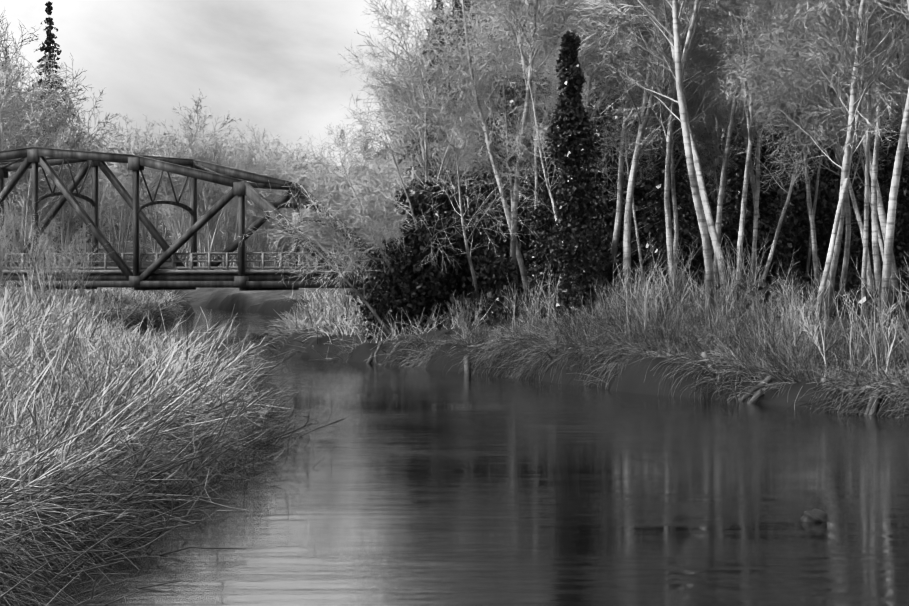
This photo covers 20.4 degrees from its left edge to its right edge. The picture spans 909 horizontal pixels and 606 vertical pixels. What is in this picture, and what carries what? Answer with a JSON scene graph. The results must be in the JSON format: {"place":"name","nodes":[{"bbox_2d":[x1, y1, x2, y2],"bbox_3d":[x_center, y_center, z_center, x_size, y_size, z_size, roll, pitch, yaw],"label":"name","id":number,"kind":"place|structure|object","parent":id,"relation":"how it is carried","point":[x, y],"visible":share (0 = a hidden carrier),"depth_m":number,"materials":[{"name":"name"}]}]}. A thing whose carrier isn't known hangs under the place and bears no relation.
{"place":"outdoors","nodes":[
{"label":"outdoors","id":0,"kind":"place"},
{"bbox_2d":[0,273,204,364],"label":"grass field","id":1,"kind":"structure","parent":0,"point":[116,322],"depth_m":92.86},
{"bbox_2d":[0,0,477,165],"label":"sky","id":2,"kind":"structure","parent":0,"point":[270,65],"materials":[{"name":"white"}]},
{"bbox_2d":[0,307,908,605],"bbox_3d":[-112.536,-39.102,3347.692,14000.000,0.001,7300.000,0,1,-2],"label":"river water","id":3,"kind":"structure","parent":0,"point":[414,487],"depth_m":37.07,"materials":[{"name":"black liquid"}]},
{"bbox_2d":[0,146,908,575],"bbox_3d":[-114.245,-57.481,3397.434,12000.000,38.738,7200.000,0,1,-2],"label":"ground","id":4,"kind":"structure","parent":0,"point":[630,378],"depth_m":86.14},
{"bbox_2d":[0,210,86,323],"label":"willow thicket","id":5,"kind":"object","parent":4,"relation":"on","point":[38,276],"visible":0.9,"depth_m":84.89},
{"bbox_2d":[0,7,93,287],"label":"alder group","id":6,"kind":"object","parent":4,"relation":"on","point":[5,99],"visible":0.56,"depth_m":212.59},
{"bbox_2d":[4,135,106,269],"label":"alder group","id":7,"kind":"object","parent":4,"relation":"on","point":[73,211],"visible":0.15,"depth_m":234.90},
{"bbox_2d":[30,221,89,303],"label":"willow thicket","id":8,"kind":"object","parent":4,"relation":"on","point":[45,275],"visible":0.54,"depth_m":149.33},
{"bbox_2d":[20,1,102,266],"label":"conifer","id":9,"kind":"object","parent":4,"relation":"on","point":[49,48],"visible":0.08,"depth_m":284.37,"materials":[{"name":"black plant"}]},
{"bbox_2d":[2,79,129,269],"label":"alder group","id":10,"kind":"object","parent":4,"relation":"on","point":[76,145],"visible":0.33,"depth_m":217.63},
{"bbox_2d":[48,223,113,302],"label":"willow thicket","id":11,"kind":"object","parent":4,"relation":"on","point":[79,275],"visible":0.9,"depth_m":144.26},
{"bbox_2d":[71,147,126,259],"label":"alder group","id":12,"kind":"object","parent":4,"relation":"on","point":[105,187],"visible":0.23,"depth_m":409.00},
{"bbox_2d":[91,146,164,260],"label":"alder group","id":13,"kind":"object","parent":4,"relation":"on","point":[116,216],"visible":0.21,"depth_m":421.73},
{"bbox_2d":[98,121,187,260],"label":"alder group","id":14,"kind":"object","parent":4,"relation":"on","point":[130,210],"visible":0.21,"depth_m":407.04},
{"bbox_2d":[0,274,305,605],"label":"bank grass","id":15,"kind":"structure","parent":4,"relation":"on","point":[52,517],"depth_m":36.80,"materials":[{"name":"plant"}]},
{"bbox_2d":[93,89,249,269],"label":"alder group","id":16,"kind":"object","parent":4,"relation":"on","point":[147,149],"visible":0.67,"depth_m":312.67},
{"bbox_2d":[0,270,345,605],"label":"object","id":17,"kind":"structure","parent":4,"relation":"on","point":[244,369],"depth_m":41.11,"materials":[{"name":"plant"}]},
{"bbox_2d":[152,105,237,269],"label":"alder group","id":18,"kind":"object","parent":4,"relation":"on","point":[201,128],"visible":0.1,"depth_m":364.81},
{"bbox_2d":[144,146,261,269],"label":"alder group","id":19,"kind":"object","parent":4,"relation":"on","point":[182,247],"visible":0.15,"depth_m":331.53},
{"bbox_2d":[139,134,270,269],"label":"alder group","id":20,"kind":"object","parent":4,"relation":"on","point":[208,234],"visible":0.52,"depth_m":306.87},
{"bbox_2d":[172,126,286,269],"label":"alder group","id":21,"kind":"object","parent":4,"relation":"on","point":[221,160],"visible":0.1,"depth_m":329.25},
{"bbox_2d":[212,144,298,269],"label":"alder group","id":22,"kind":"object","parent":4,"relation":"on","point":[274,198],"visible":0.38,"depth_m":319.75},
{"bbox_2d":[224,121,313,269],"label":"alder group","id":23,"kind":"object","parent":4,"relation":"on","point":[287,164],"visible":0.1,"depth_m":358.54},
{"bbox_2d":[260,136,341,265],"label":"alder group","id":24,"kind":"object","parent":4,"relation":"on","point":[318,157],"visible":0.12,"depth_m":381.92},
{"bbox_2d":[253,142,358,269],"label":"alder group","id":25,"kind":"object","parent":4,"relation":"on","point":[322,232],"visible":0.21,"depth_m":358.13},
{"bbox_2d":[0,190,612,361],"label":"spit grass","id":26,"kind":"structure","parent":4,"relation":"on","point":[314,318],"depth_m":111.71,"materials":[{"name":"plant"}]},
{"bbox_2d":[251,186,394,336],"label":"leaning alder","id":27,"kind":"object","parent":4,"relation":"on","point":[384,326],"visible":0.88,"depth_m":97.32,"materials":[{"name":"grey plant"}]},
{"bbox_2d":[288,156,361,269],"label":"alder group","id":28,"kind":"object","parent":4,"relation":"on","point":[326,200],"visible":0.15,"depth_m":365.68},
{"bbox_2d":[263,126,387,305],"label":"tree","id":29,"kind":"object","parent":4,"relation":"on","point":[322,248],"visible":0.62,"depth_m":101.92,"materials":[{"name":"grey plant"}]},
{"bbox_2d":[231,114,425,329],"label":"leaning alder","id":30,"kind":"object","parent":4,"relation":"on","point":[334,218],"visible":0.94,"depth_m":96.98,"materials":[{"name":"grey plant"}]},
{"bbox_2d":[326,107,393,178],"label":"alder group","id":31,"kind":"object","parent":4,"relation":"on","point":[342,130],"visible":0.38,"depth_m":462.15},
{"bbox_2d":[346,288,374,302],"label":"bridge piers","id":32,"kind":"structure","parent":4,"relation":"on","point":[350,290],"depth_m":148.72,"materials":[{"name":"grey concrete"}]},
{"bbox_2d":[0,147,380,290],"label":"truss bridge","id":33,"kind":"structure","parent":32,"relation":"on","point":[148,278],"depth_m":156.66,"materials":[{"name":"metal"}]},
{"bbox_2d":[1,252,389,286],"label":"bridge deck","id":34,"kind":"structure","parent":33,"relation":"attached to","point":[225,267],"depth_m":154.42,"materials":[{"name":"metal"}]},
{"bbox_2d":[334,187,409,265],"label":"alder group","id":35,"kind":"object","parent":4,"relation":"on","point":[387,224],"visible":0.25,"depth_m":379.27},
{"bbox_2d":[351,156,404,251],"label":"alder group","id":36,"kind":"object","parent":4,"relation":"on","point":[383,172],"visible":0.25,"depth_m":398.76},
{"bbox_2d":[279,90,485,292],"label":"tree","id":37,"kind":"object","parent":4,"relation":"on","point":[364,174],"visible":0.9,"depth_m":98.10,"materials":[{"name":"grey plant"}]},
{"bbox_2d":[361,161,412,247],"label":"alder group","id":38,"kind":"object","parent":4,"relation":"on","point":[390,209],"visible":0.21,"depth_m":365.67},
{"bbox_2d":[351,224,450,339],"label":"bush","id":39,"kind":"object","parent":4,"relation":"on","point":[392,296],"visible":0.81,"depth_m":98.13,"materials":[{"name":"black plant"}]},
{"bbox_2d":[358,45,454,222],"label":"alder group","id":40,"kind":"object","parent":4,"relation":"on","point":[402,161],"visible":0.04,"depth_m":193.35},
{"bbox_2d":[335,0,509,210],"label":"alder tree","id":41,"kind":"object","parent":4,"relation":"on","point":[446,152],"visible":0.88,"depth_m":100.22,"materials":[{"name":"grey plant"}]},
{"bbox_2d":[394,0,456,232],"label":"conifer","id":42,"kind":"object","parent":4,"relation":"on","point":[403,196],"visible":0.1,"depth_m":175.60,"materials":[{"name":"grey plant"}]},
{"bbox_2d":[354,0,506,186],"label":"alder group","id":43,"kind":"object","parent":4,"relation":"on","point":[390,96],"visible":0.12,"depth_m":173.31},
{"bbox_2d":[395,180,476,327],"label":"bush","id":44,"kind":"object","parent":4,"relation":"on","point":[446,208],"visible":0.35,"depth_m":99.09,"materials":[{"name":"black plant"}]},
{"bbox_2d":[410,0,504,227],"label":"conifer","id":45,"kind":"object","parent":4,"relation":"on","point":[457,45],"visible":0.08,"depth_m":157.15,"materials":[{"name":"grey plant"}]},
{"bbox_2d":[420,79,511,215],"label":"alder tree","id":46,"kind":"object","parent":4,"relation":"on","point":[457,147],"visible":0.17,"depth_m":132.74,"materials":[{"name":"grey plant"}]},
{"bbox_2d":[366,0,572,294],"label":"alder tree","id":47,"kind":"object","parent":4,"relation":"on","point":[521,264],"visible":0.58,"depth_m":105.42,"materials":[{"name":"grey plant"}]},
{"bbox_2d":[398,64,544,313],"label":"tree","id":48,"kind":"object","parent":4,"relation":"on","point":[458,160],"visible":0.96,"depth_m":97.76,"materials":[{"name":"grey plant"}]},
{"bbox_2d":[454,238,524,318],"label":"bush","id":49,"kind":"object","parent":4,"relation":"on","point":[490,270],"visible":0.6,"depth_m":98.88,"materials":[{"name":"black plant"}]},
{"bbox_2d":[450,13,533,229],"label":"conifer","id":50,"kind":"object","parent":4,"relation":"on","point":[473,208],"visible":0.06,"depth_m":139.16,"materials":[{"name":"grey plant"}]},
{"bbox_2d":[409,0,582,289],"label":"alder tree","id":51,"kind":"object","parent":4,"relation":"on","point":[530,116],"visible":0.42,"depth_m":110.17,"materials":[{"name":"grey plant"}]},
{"bbox_2d":[458,34,533,264],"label":"conifer","id":52,"kind":"object","parent":4,"relation":"on","point":[482,191],"visible":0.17,"depth_m":122.57,"materials":[{"name":"black plant"}]},
{"bbox_2d":[454,2,558,225],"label":"tree","id":53,"kind":"object","parent":4,"relation":"on","point":[513,157],"visible":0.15,"depth_m":151.29,"materials":[{"name":"grey plant"}]},
{"bbox_2d":[475,193,545,288],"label":"understory","id":54,"kind":"object","parent":4,"relation":"on","point":[494,237],"visible":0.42,"depth_m":113.49,"materials":[{"name":"black plant"}]},
{"bbox_2d":[454,0,601,282],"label":"alder tree","id":55,"kind":"object","parent":4,"relation":"on","point":[545,83],"visible":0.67,"depth_m":92.90,"materials":[{"name":"grey plant"}]},
{"bbox_2d":[451,0,621,291],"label":"alder tree","id":56,"kind":"object","parent":4,"relation":"on","point":[542,37],"visible":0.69,"depth_m":99.60,"materials":[{"name":"grey plant"}]},
{"bbox_2d":[516,114,561,291],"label":"conifer","id":57,"kind":"object","parent":4,"relation":"on","point":[545,225],"visible":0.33,"depth_m":111.61,"materials":[{"name":"black plant"}]},
{"bbox_2d":[546,31,605,333],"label":"conifer tree","id":58,"kind":"object","parent":4,"relation":"on","point":[572,136],"visible":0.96,"depth_m":82.80,"materials":[{"name":"black plant"}]},
{"bbox_2d":[546,217,625,294],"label":"understory","id":59,"kind":"object","parent":4,"relation":"on","point":[608,270],"visible":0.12,"depth_m":107.73,"materials":[{"name":"black plant"}]},
{"bbox_2d":[505,0,687,183],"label":"alder tree","id":60,"kind":"object","parent":4,"relation":"on","point":[588,102],"visible":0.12,"depth_m":110.67,"materials":[{"name":"grey plant"}]},
{"bbox_2d":[560,7,679,288],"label":"alder tree","id":61,"kind":"object","parent":4,"relation":"on","point":[633,205],"visible":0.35,"depth_m":105.30,"materials":[{"name":"grey plant"}]},
{"bbox_2d":[585,18,655,274],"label":"conifer","id":62,"kind":"object","parent":4,"relation":"on","point":[606,216],"visible":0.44,"depth_m":117.17,"materials":[{"name":"black plant"}]},
{"bbox_2d":[333,124,908,335],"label":"understory ferns","id":63,"kind":"object","parent":4,"relation":"on","point":[848,287],"visible":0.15,"depth_m":97.03,"materials":[{"name":"plant"}]},
{"bbox_2d":[366,338,880,415],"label":"drift logs","id":64,"kind":"object","parent":4,"relation":"on","point":[872,400],"visible":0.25,"depth_m":66.43,"materials":[{"name":"grey wood"}]},
{"bbox_2d":[368,310,908,422],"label":"bank","id":65,"kind":"structure","parent":4,"relation":"on","point":[529,365],"depth_m":75.27,"materials":[{"name":"plant"}]},
{"bbox_2d":[542,0,735,291],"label":"alder tree","id":66,"kind":"object","parent":4,"relation":"on","point":[707,210],"visible":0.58,"depth_m":94.27,"materials":[{"name":"grey plant"}]},
{"bbox_2d":[546,0,736,303],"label":"alder tree","id":67,"kind":"object","parent":4,"relation":"on","point":[645,113],"visible":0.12,"depth_m":99.67,"materials":[{"name":"grey plant"}]},
{"bbox_2d":[597,249,685,348],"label":"bank shrub","id":68,"kind":"object","parent":4,"relation":"on","point":[645,306],"visible":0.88,"depth_m":74.98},
{"bbox_2d":[607,39,678,268],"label":"conifer","id":69,"kind":"object","parent":4,"relation":"on","point":[641,192],"visible":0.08,"depth_m":118.80,"materials":[{"name":"black plant"}]},
{"bbox_2d":[563,0,731,268],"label":"alder tree","id":70,"kind":"object","parent":4,"relation":"on","point":[617,227],"visible":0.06,"depth_m":108.02,"materials":[{"name":"grey plant"}]},
{"bbox_2d":[393,289,908,415],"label":"grass mat","id":71,"kind":"object","parent":4,"relation":"on","point":[870,367],"depth_m":69.98,"materials":[{"name":"plant"}]},
{"bbox_2d":[540,0,772,340],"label":"alder tree","id":72,"kind":"object","parent":4,"relation":"on","point":[680,63],"visible":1,"depth_m":74.80,"materials":[{"name":"grey plant"}]},
{"bbox_2d":[606,77,713,291],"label":"conifer","id":73,"kind":"object","parent":4,"relation":"on","point":[656,227],"visible":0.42,"depth_m":108.35,"materials":[{"name":"black plant"}]},
{"bbox_2d":[627,238,693,326],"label":"clump","id":74,"kind":"object","parent":4,"relation":"on","point":[673,280],"visible":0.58,"depth_m":79.08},
{"bbox_2d":[581,0,753,286],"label":"alder tree","id":75,"kind":"object","parent":4,"relation":"on","point":[675,211],"visible":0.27,"depth_m":105.32,"materials":[{"name":"grey plant"}]},
{"bbox_2d":[432,267,908,400],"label":"grass","id":76,"kind":"structure","parent":4,"relation":"on","point":[737,332],"depth_m":73.15,"materials":[{"name":"plant"}]},
{"bbox_2d":[648,189,719,281],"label":"understory","id":77,"kind":"object","parent":4,"relation":"on","point":[693,217],"depth_m":111.63,"materials":[{"name":"black plant"}]},
{"bbox_2d":[463,129,908,328],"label":"understory brush","id":78,"kind":"object","parent":4,"relation":"on","point":[734,278],"depth_m":99.86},
{"bbox_2d":[653,233,739,319],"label":"bank shrub","id":79,"kind":"object","parent":4,"relation":"on","point":[701,289],"visible":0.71,"depth_m":77.26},
{"bbox_2d":[602,0,809,295],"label":"alder tree","id":80,"kind":"object","parent":4,"relation":"on","point":[668,224],"visible":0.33,"depth_m":96.14,"materials":[{"name":"grey plant"}]},
{"bbox_2d":[674,235,761,317],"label":"clump","id":81,"kind":"object","parent":4,"relation":"on","point":[739,263],"visible":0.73,"depth_m":78.26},
{"bbox_2d":[647,13,793,288],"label":"alder tree","id":82,"kind":"object","parent":4,"relation":"on","point":[708,156],"visible":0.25,"depth_m":107.34,"materials":[{"name":"grey plant"}]},
{"bbox_2d":[688,271,764,347],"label":"clump","id":83,"kind":"object","parent":4,"relation":"on","point":[717,317],"visible":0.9,"depth_m":73.39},
{"bbox_2d":[706,100,783,267],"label":"conifer","id":84,"kind":"object","parent":4,"relation":"on","point":[736,185],"visible":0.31,"depth_m":118.10,"materials":[{"name":"black plant"}]},
{"bbox_2d":[660,0,832,290],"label":"alder tree","id":85,"kind":"object","parent":4,"relation":"on","point":[722,188],"visible":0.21,"depth_m":96.92,"materials":[{"name":"grey plant"}]},
{"bbox_2d":[724,229,777,303],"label":"bank shrub","id":86,"kind":"object","parent":4,"relation":"on","point":[744,267],"visible":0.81,"depth_m":80.66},
{"bbox_2d":[721,214,796,289],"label":"understory","id":87,"kind":"object","parent":4,"relation":"on","point":[730,229],"visible":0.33,"depth_m":109.91,"materials":[{"name":"black plant"}]},
{"bbox_2d":[722,112,799,273],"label":"conifer","id":88,"kind":"object","parent":4,"relation":"on","point":[768,214],"visible":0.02,"depth_m":119.55,"materials":[{"name":"black plant"}]},
{"bbox_2d":[661,0,874,286],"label":"alder tree","id":89,"kind":"object","parent":4,"relation":"on","point":[745,190],"visible":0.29,"depth_m":92.83,"materials":[{"name":"grey plant"}]},
{"bbox_2d":[686,19,869,287],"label":"alder tree","id":90,"kind":"object","parent":4,"relation":"on","point":[755,230],"visible":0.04,"depth_m":106.52,"materials":[{"name":"grey plant"}]},
{"bbox_2d":[688,2,891,289],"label":"alder tree","id":91,"kind":"object","parent":4,"relation":"on","point":[813,236],"visible":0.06,"depth_m":97.45,"materials":[{"name":"grey plant"}]},
{"bbox_2d":[701,0,897,304],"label":"alder tree","id":92,"kind":"object","parent":4,"relation":"on","point":[812,91],"visible":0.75,"depth_m":86.86,"materials":[{"name":"grey plant"}]},
{"bbox_2d":[768,248,835,361],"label":"clump","id":93,"kind":"object","parent":4,"relation":"on","point":[791,306],"visible":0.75,"depth_m":67.50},
{"bbox_2d":[698,0,907,304],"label":"alder tree","id":94,"kind":"object","parent":4,"relation":"on","point":[883,223],"visible":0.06,"depth_m":93.68,"materials":[{"name":"grey plant"}]},
{"bbox_2d":[730,27,875,292],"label":"alder tree","id":95,"kind":"object","parent":4,"relation":"on","point":[773,246],"visible":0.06,"depth_m":98.58,"materials":[{"name":"grey plant"}]},
{"bbox_2d":[772,251,851,334],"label":"clump","id":96,"kind":"object","parent":4,"relation":"on","point":[823,307],"visible":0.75,"depth_m":74.43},
{"bbox_2d":[774,177,857,289],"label":"understory","id":97,"kind":"object","parent":4,"relation":"on","point":[799,223],"visible":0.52,"depth_m":115.85,"materials":[{"name":"black plant"}]},
{"bbox_2d":[736,0,908,328],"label":"alder tree","id":98,"kind":"object","parent":4,"relation":"on","point":[866,221],"visible":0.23,"depth_m":79.44,"materials":[{"name":"grey plant"}]},
{"bbox_2d":[777,41,874,283],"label":"alder tree","id":99,"kind":"object","parent":4,"relation":"on","point":[810,245],"depth_m":111.35,"materials":[{"name":"grey plant"}]},
{"bbox_2d":[755,0,908,336],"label":"alder tree","id":100,"kind":"object","parent":4,"relation":"on","point":[833,234],"visible":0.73,"depth_m":73.83,"materials":[{"name":"grey plant"}]},
{"bbox_2d":[760,0,908,147],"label":"alder tree","id":101,"kind":"object","parent":4,"relation":"on","point":[896,56],"visible":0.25,"depth_m":76.14,"materials":[{"name":"grey plant"}]},
{"bbox_2d":[762,0,908,334],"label":"alder tree","id":102,"kind":"object","parent":4,"relation":"on","point":[858,60],"visible":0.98,"depth_m":71.88,"materials":[{"name":"grey plant"}]},
{"bbox_2d":[773,24,903,294],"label":"alder tree","id":103,"kind":"object","parent":4,"relation":"on","point":[847,244],"visible":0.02,"depth_m":99.60,"materials":[{"name":"grey plant"}]},
{"bbox_2d":[796,95,887,199],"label":"conifer","id":104,"kind":"object","parent":4,"relation":"on","point":[826,175],"visible":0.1,"depth_m":134.25,"materials":[{"name":"black plant"}]},
{"bbox_2d":[793,280,900,375],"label":"bank shrub","id":105,"kind":"object","parent":4,"relation":"on","point":[850,337],"visible":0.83,"depth_m":65.97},
{"bbox_2d":[800,20,907,260],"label":"alder tree","id":106,"kind":"object","parent":4,"relation":"on","point":[880,242],"visible":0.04,"depth_m":95.94,"materials":[{"name":"grey plant"}]},
{"bbox_2d":[804,0,908,350],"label":"alder tree","id":107,"kind":"object","parent":4,"relation":"on","point":[889,239],"visible":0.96,"depth_m":68.59,"materials":[{"name":"grey plant"}]},
{"bbox_2d":[817,0,908,323],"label":"alder tree","id":108,"kind":"object","parent":4,"relation":"on","point":[875,250],"visible":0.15,"depth_m":81.52,"materials":[{"name":"grey plant"}]},
{"bbox_2d":[841,122,886,255],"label":"conifer","id":109,"kind":"object","parent":4,"relation":"on","point":[855,225],"visible":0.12,"depth_m":125.36,"materials":[{"name":"black plant"}]},
{"bbox_2d":[835,276,895,369],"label":"bank shrub","id":110,"kind":"object","parent":4,"relation":"on","point":[877,332],"visible":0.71,"depth_m":65.99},
{"bbox_2d":[842,255,908,378],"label":"bank shrub","id":111,"kind":"object","parent":4,"relation":"on","point":[875,319],"visible":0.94,"depth_m":63.11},
{"bbox_2d":[848,82,908,287],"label":"conifer","id":112,"kind":"object","parent":4,"relation":"on","point":[885,173],"visible":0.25,"depth_m":116.18,"materials":[{"name":"black plant"}]},
{"bbox_2d":[893,196,908,294],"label":"understory","id":113,"kind":"object","parent":4,"relation":"on","point":[902,229],"visible":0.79,"depth_m":108.22,"materials":[{"name":"black plant"}]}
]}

